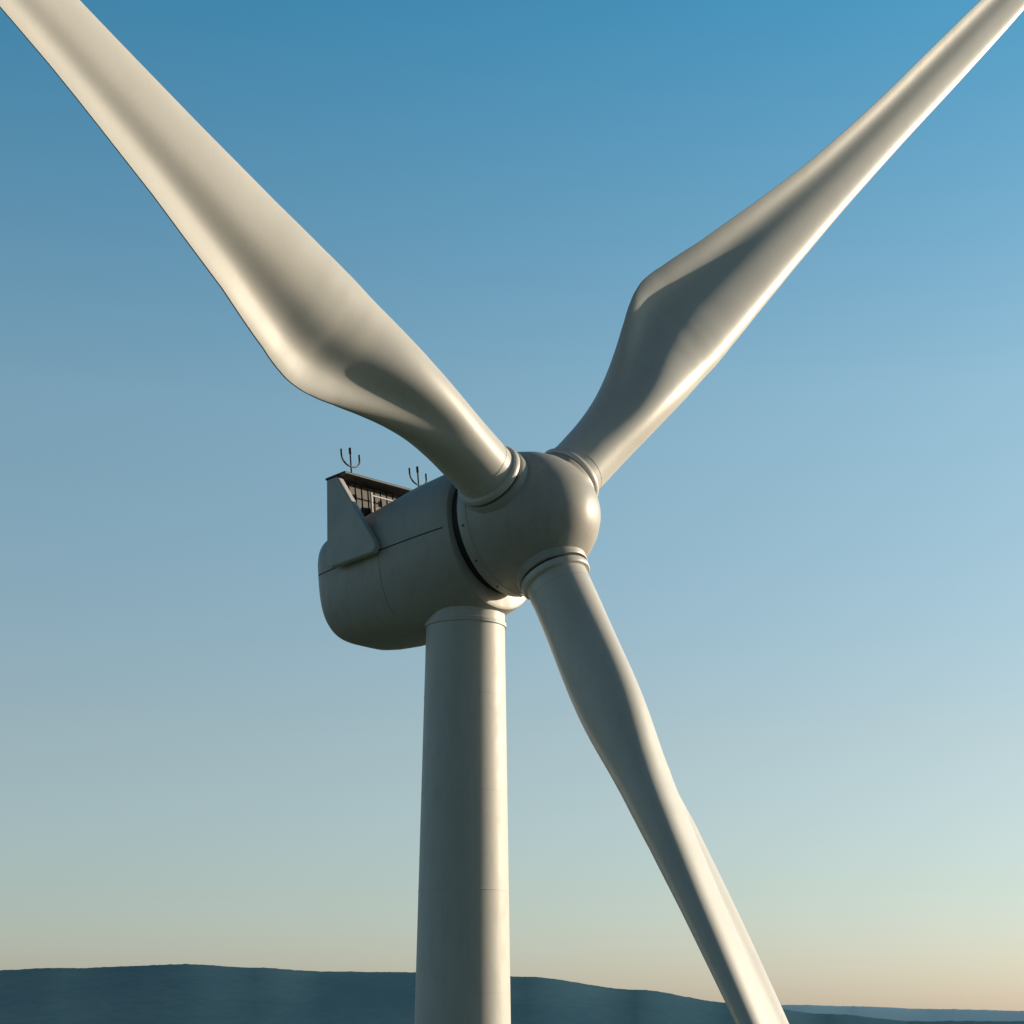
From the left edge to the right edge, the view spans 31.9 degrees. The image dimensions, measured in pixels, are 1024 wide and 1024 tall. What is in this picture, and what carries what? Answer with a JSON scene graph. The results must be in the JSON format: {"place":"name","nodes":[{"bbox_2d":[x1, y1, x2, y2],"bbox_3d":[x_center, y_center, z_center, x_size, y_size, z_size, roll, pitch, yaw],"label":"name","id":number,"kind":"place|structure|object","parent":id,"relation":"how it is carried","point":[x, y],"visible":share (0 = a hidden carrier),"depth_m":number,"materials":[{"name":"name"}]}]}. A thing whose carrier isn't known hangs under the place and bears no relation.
{"place":"outdoors","nodes":[
{"label":"outdoors","id":0,"kind":"place"},
{"bbox_2d":[0,964,1023,1023],"bbox_3d":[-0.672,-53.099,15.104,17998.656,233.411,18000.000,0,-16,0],"label":"forested hill","id":1,"kind":"structure","parent":0,"point":[181,994],"depth_m":4235.50,"materials":[{"name":"blue plant"}]},
{"bbox_2d":[0,0,1023,1010],"label":"sky","id":2,"kind":"structure","parent":0,"point":[808,577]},
{"bbox_2d":[781,1005,1023,1020],"bbox_3d":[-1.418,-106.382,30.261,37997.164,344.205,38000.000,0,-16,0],"label":"distant hill","id":3,"kind":"structure","parent":0,"point":[900,1014],"depth_m":13651.57,"materials":[{"name":"blue"}]},
{"label":"ground","id":4,"kind":"structure","parent":0,"visible":0},
{"bbox_2d":[414,620,510,1023],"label":"tower","id":5,"kind":"structure","parent":4,"relation":"on","point":[463,941],"depth_m":52.49,"materials":[{"name":"metal"}]},
{"bbox_2d":[318,475,526,649],"bbox_3d":[-2.793,1.541,56.939,6.177,5.136,4.400,-12,-20,37],"label":"nacelle body","id":6,"kind":"object","parent":5,"relation":"on","point":[424,578],"visible":0.63,"depth_m":54.90,"materials":[{"name":"paint"}]},
{"bbox_2d":[327,477,379,567],"bbox_3d":[-4.978,0.196,56.036,2.180,2.948,0.260,-12,-20,37],"label":"cooler fin","id":7,"kind":"object","parent":6,"relation":"attached to","point":[351,537],"visible":1,"depth_m":55.98,"materials":[{"name":"grey metal"}]},
{"bbox_2d":[325,471,412,495],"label":"cooler roof","id":8,"kind":"structure","parent":7,"relation":"on","point":[368,482],"depth_m":57.80,"materials":[{"name":"grey metal"}]},
{"bbox_2d":[349,454,351,472],"bbox_3d":[-5.185,-1.539,57.673,0.183,1.120,0.060,-12,-20,37],"label":"sensor mast","id":9,"kind":"object","parent":8,"relation":"on","point":[350,463],"visible":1,"depth_m":57.66,"materials":[{"name":"grey metal"}]},
{"bbox_2d":[344,481,400,516],"bbox_3d":[-4.168,0.124,58.583,0.465,1.780,4.490,-12,-20,37],"label":"cooler grille","id":10,"kind":"object","parent":6,"relation":"on","point":[365,497],"visible":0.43,"depth_m":57.85,"materials":[{"name":"grey metal"}]},
{"bbox_2d":[361,486,363,514],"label":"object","id":11,"kind":"object","parent":10,"relation":"attached to","point":[362,500],"visible":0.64,"depth_m":57.68,"materials":[{"name":"grey metal"}]},
{"bbox_2d":[370,492,373,512],"bbox_3d":[-4.502,-0.195,57.521,0.172,0.936,0.060,-12,-20,37],"label":"cooler post","id":12,"kind":"object","parent":10,"relation":"attached to","point":[371,501],"visible":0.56,"depth_m":57.54,"materials":[{"name":"metal"}]},
{"bbox_2d":[372,495,393,501],"bbox_3d":[-4.146,-0.427,58.123,0.053,0.104,1.170,-12,-20,37],"label":"cooler rail","id":13,"kind":"object","parent":10,"relation":"attached to","point":[382,498],"visible":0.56,"depth_m":58.03,"materials":[{"name":"metal"}]},
{"bbox_2d":[318,527,441,575],"bbox_3d":[-4.173,1.235,55.369,5.427,0.647,0.119,-14,-21,39],"label":"nacelle seam","id":14,"kind":"object","parent":6,"relation":"attached to","point":[392,545],"visible":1,"depth_m":54.64,"materials":[{"name":"black"}]},
{"bbox_2d":[452,488,502,593],"bbox_3d":[-0.451,0.586,55.267,1.133,3.974,3.920,-12,-20,37],"label":"rotor gap","id":15,"kind":"object","parent":6,"relation":"attached to","point":[468,561],"visible":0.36,"depth_m":53.82,"materials":[{"name":"black"}]},
{"bbox_2d":[457,452,600,596],"bbox_3d":[0.893,0.227,54.248,3.580,4.374,4.340,-12,-20,37],"label":"hub spinner","id":16,"kind":"object","parent":6,"relation":"attached to","point":[553,502],"visible":0.77,"depth_m":52.88,"materials":[{"name":"paint"}]},
{"bbox_2d":[0,0,527,512],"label":"blade","id":17,"kind":"object","parent":16,"relation":"attached to","point":[320,322],"visible":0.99,"depth_m":47.03,"materials":[{"name":"paint"}]},
{"bbox_2d":[464,503,522,594],"bbox_3d":[-0.035,0.438,54.965,0.529,4.346,4.370,-12,-20,37],"label":"hub band","id":18,"kind":"object","parent":16,"relation":"attached to","point":[480,558],"visible":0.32,"depth_m":53.30,"materials":[{"name":"paint"}]},
{"bbox_2d":[516,546,788,1023],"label":"blade","id":19,"kind":"object","parent":16,"relation":"attached to","point":[557,588],"visible":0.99,"depth_m":49.76,"materials":[{"name":"paint"}]},
{"bbox_2d":[545,0,1023,496],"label":"blade","id":20,"kind":"object","parent":16,"relation":"attached to","point":[692,312],"visible":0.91,"depth_m":61.74,"materials":[{"name":"paint"}]},
{"bbox_2d":[415,992,509,992],"bbox_3d":[-1.434,14.036,52.257,2.779,0.040,2.779,0,-16,0],"label":"tower weld","id":21,"kind":"object","parent":5,"relation":"attached to","point":[462,992],"visible":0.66,"depth_m":51.09,"materials":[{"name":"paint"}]},
{"bbox_2d":[418,888,508,891],"bbox_3d":[-1.434,11.247,53.050,2.694,0.040,2.694,0,-16,0],"label":"tower weld","id":22,"kind":"object","parent":5,"relation":"attached to","point":[463,888],"visible":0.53,"depth_m":51.95,"materials":[{"name":"paint"}]},
{"bbox_2d":[421,787,506,792],"bbox_3d":[-1.434,8.458,53.844,2.594,0.040,2.594,0,-16,0],"label":"tower weld","id":23,"kind":"object","parent":5,"relation":"attached to","point":[463,787],"visible":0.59,"depth_m":52.75,"materials":[{"name":"paint"}]},
{"bbox_2d":[424,690,505,696],"bbox_3d":[-1.434,5.668,54.637,2.501,0.040,2.501,0,-16,0],"label":"tower weld","id":24,"kind":"object","parent":5,"relation":"attached to","point":[464,690],"visible":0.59,"depth_m":53.59,"materials":[{"name":"paint"}]},
{"bbox_2d":[425,606,505,629],"bbox_3d":[-1.434,3.167,55.349,2.520,0.880,2.520,0,-16,0],"label":"yaw collar","id":25,"kind":"object","parent":5,"relation":"attached to","point":[466,613],"visible":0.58,"depth_m":54.23,"materials":[{"name":"paint"}]}
]}

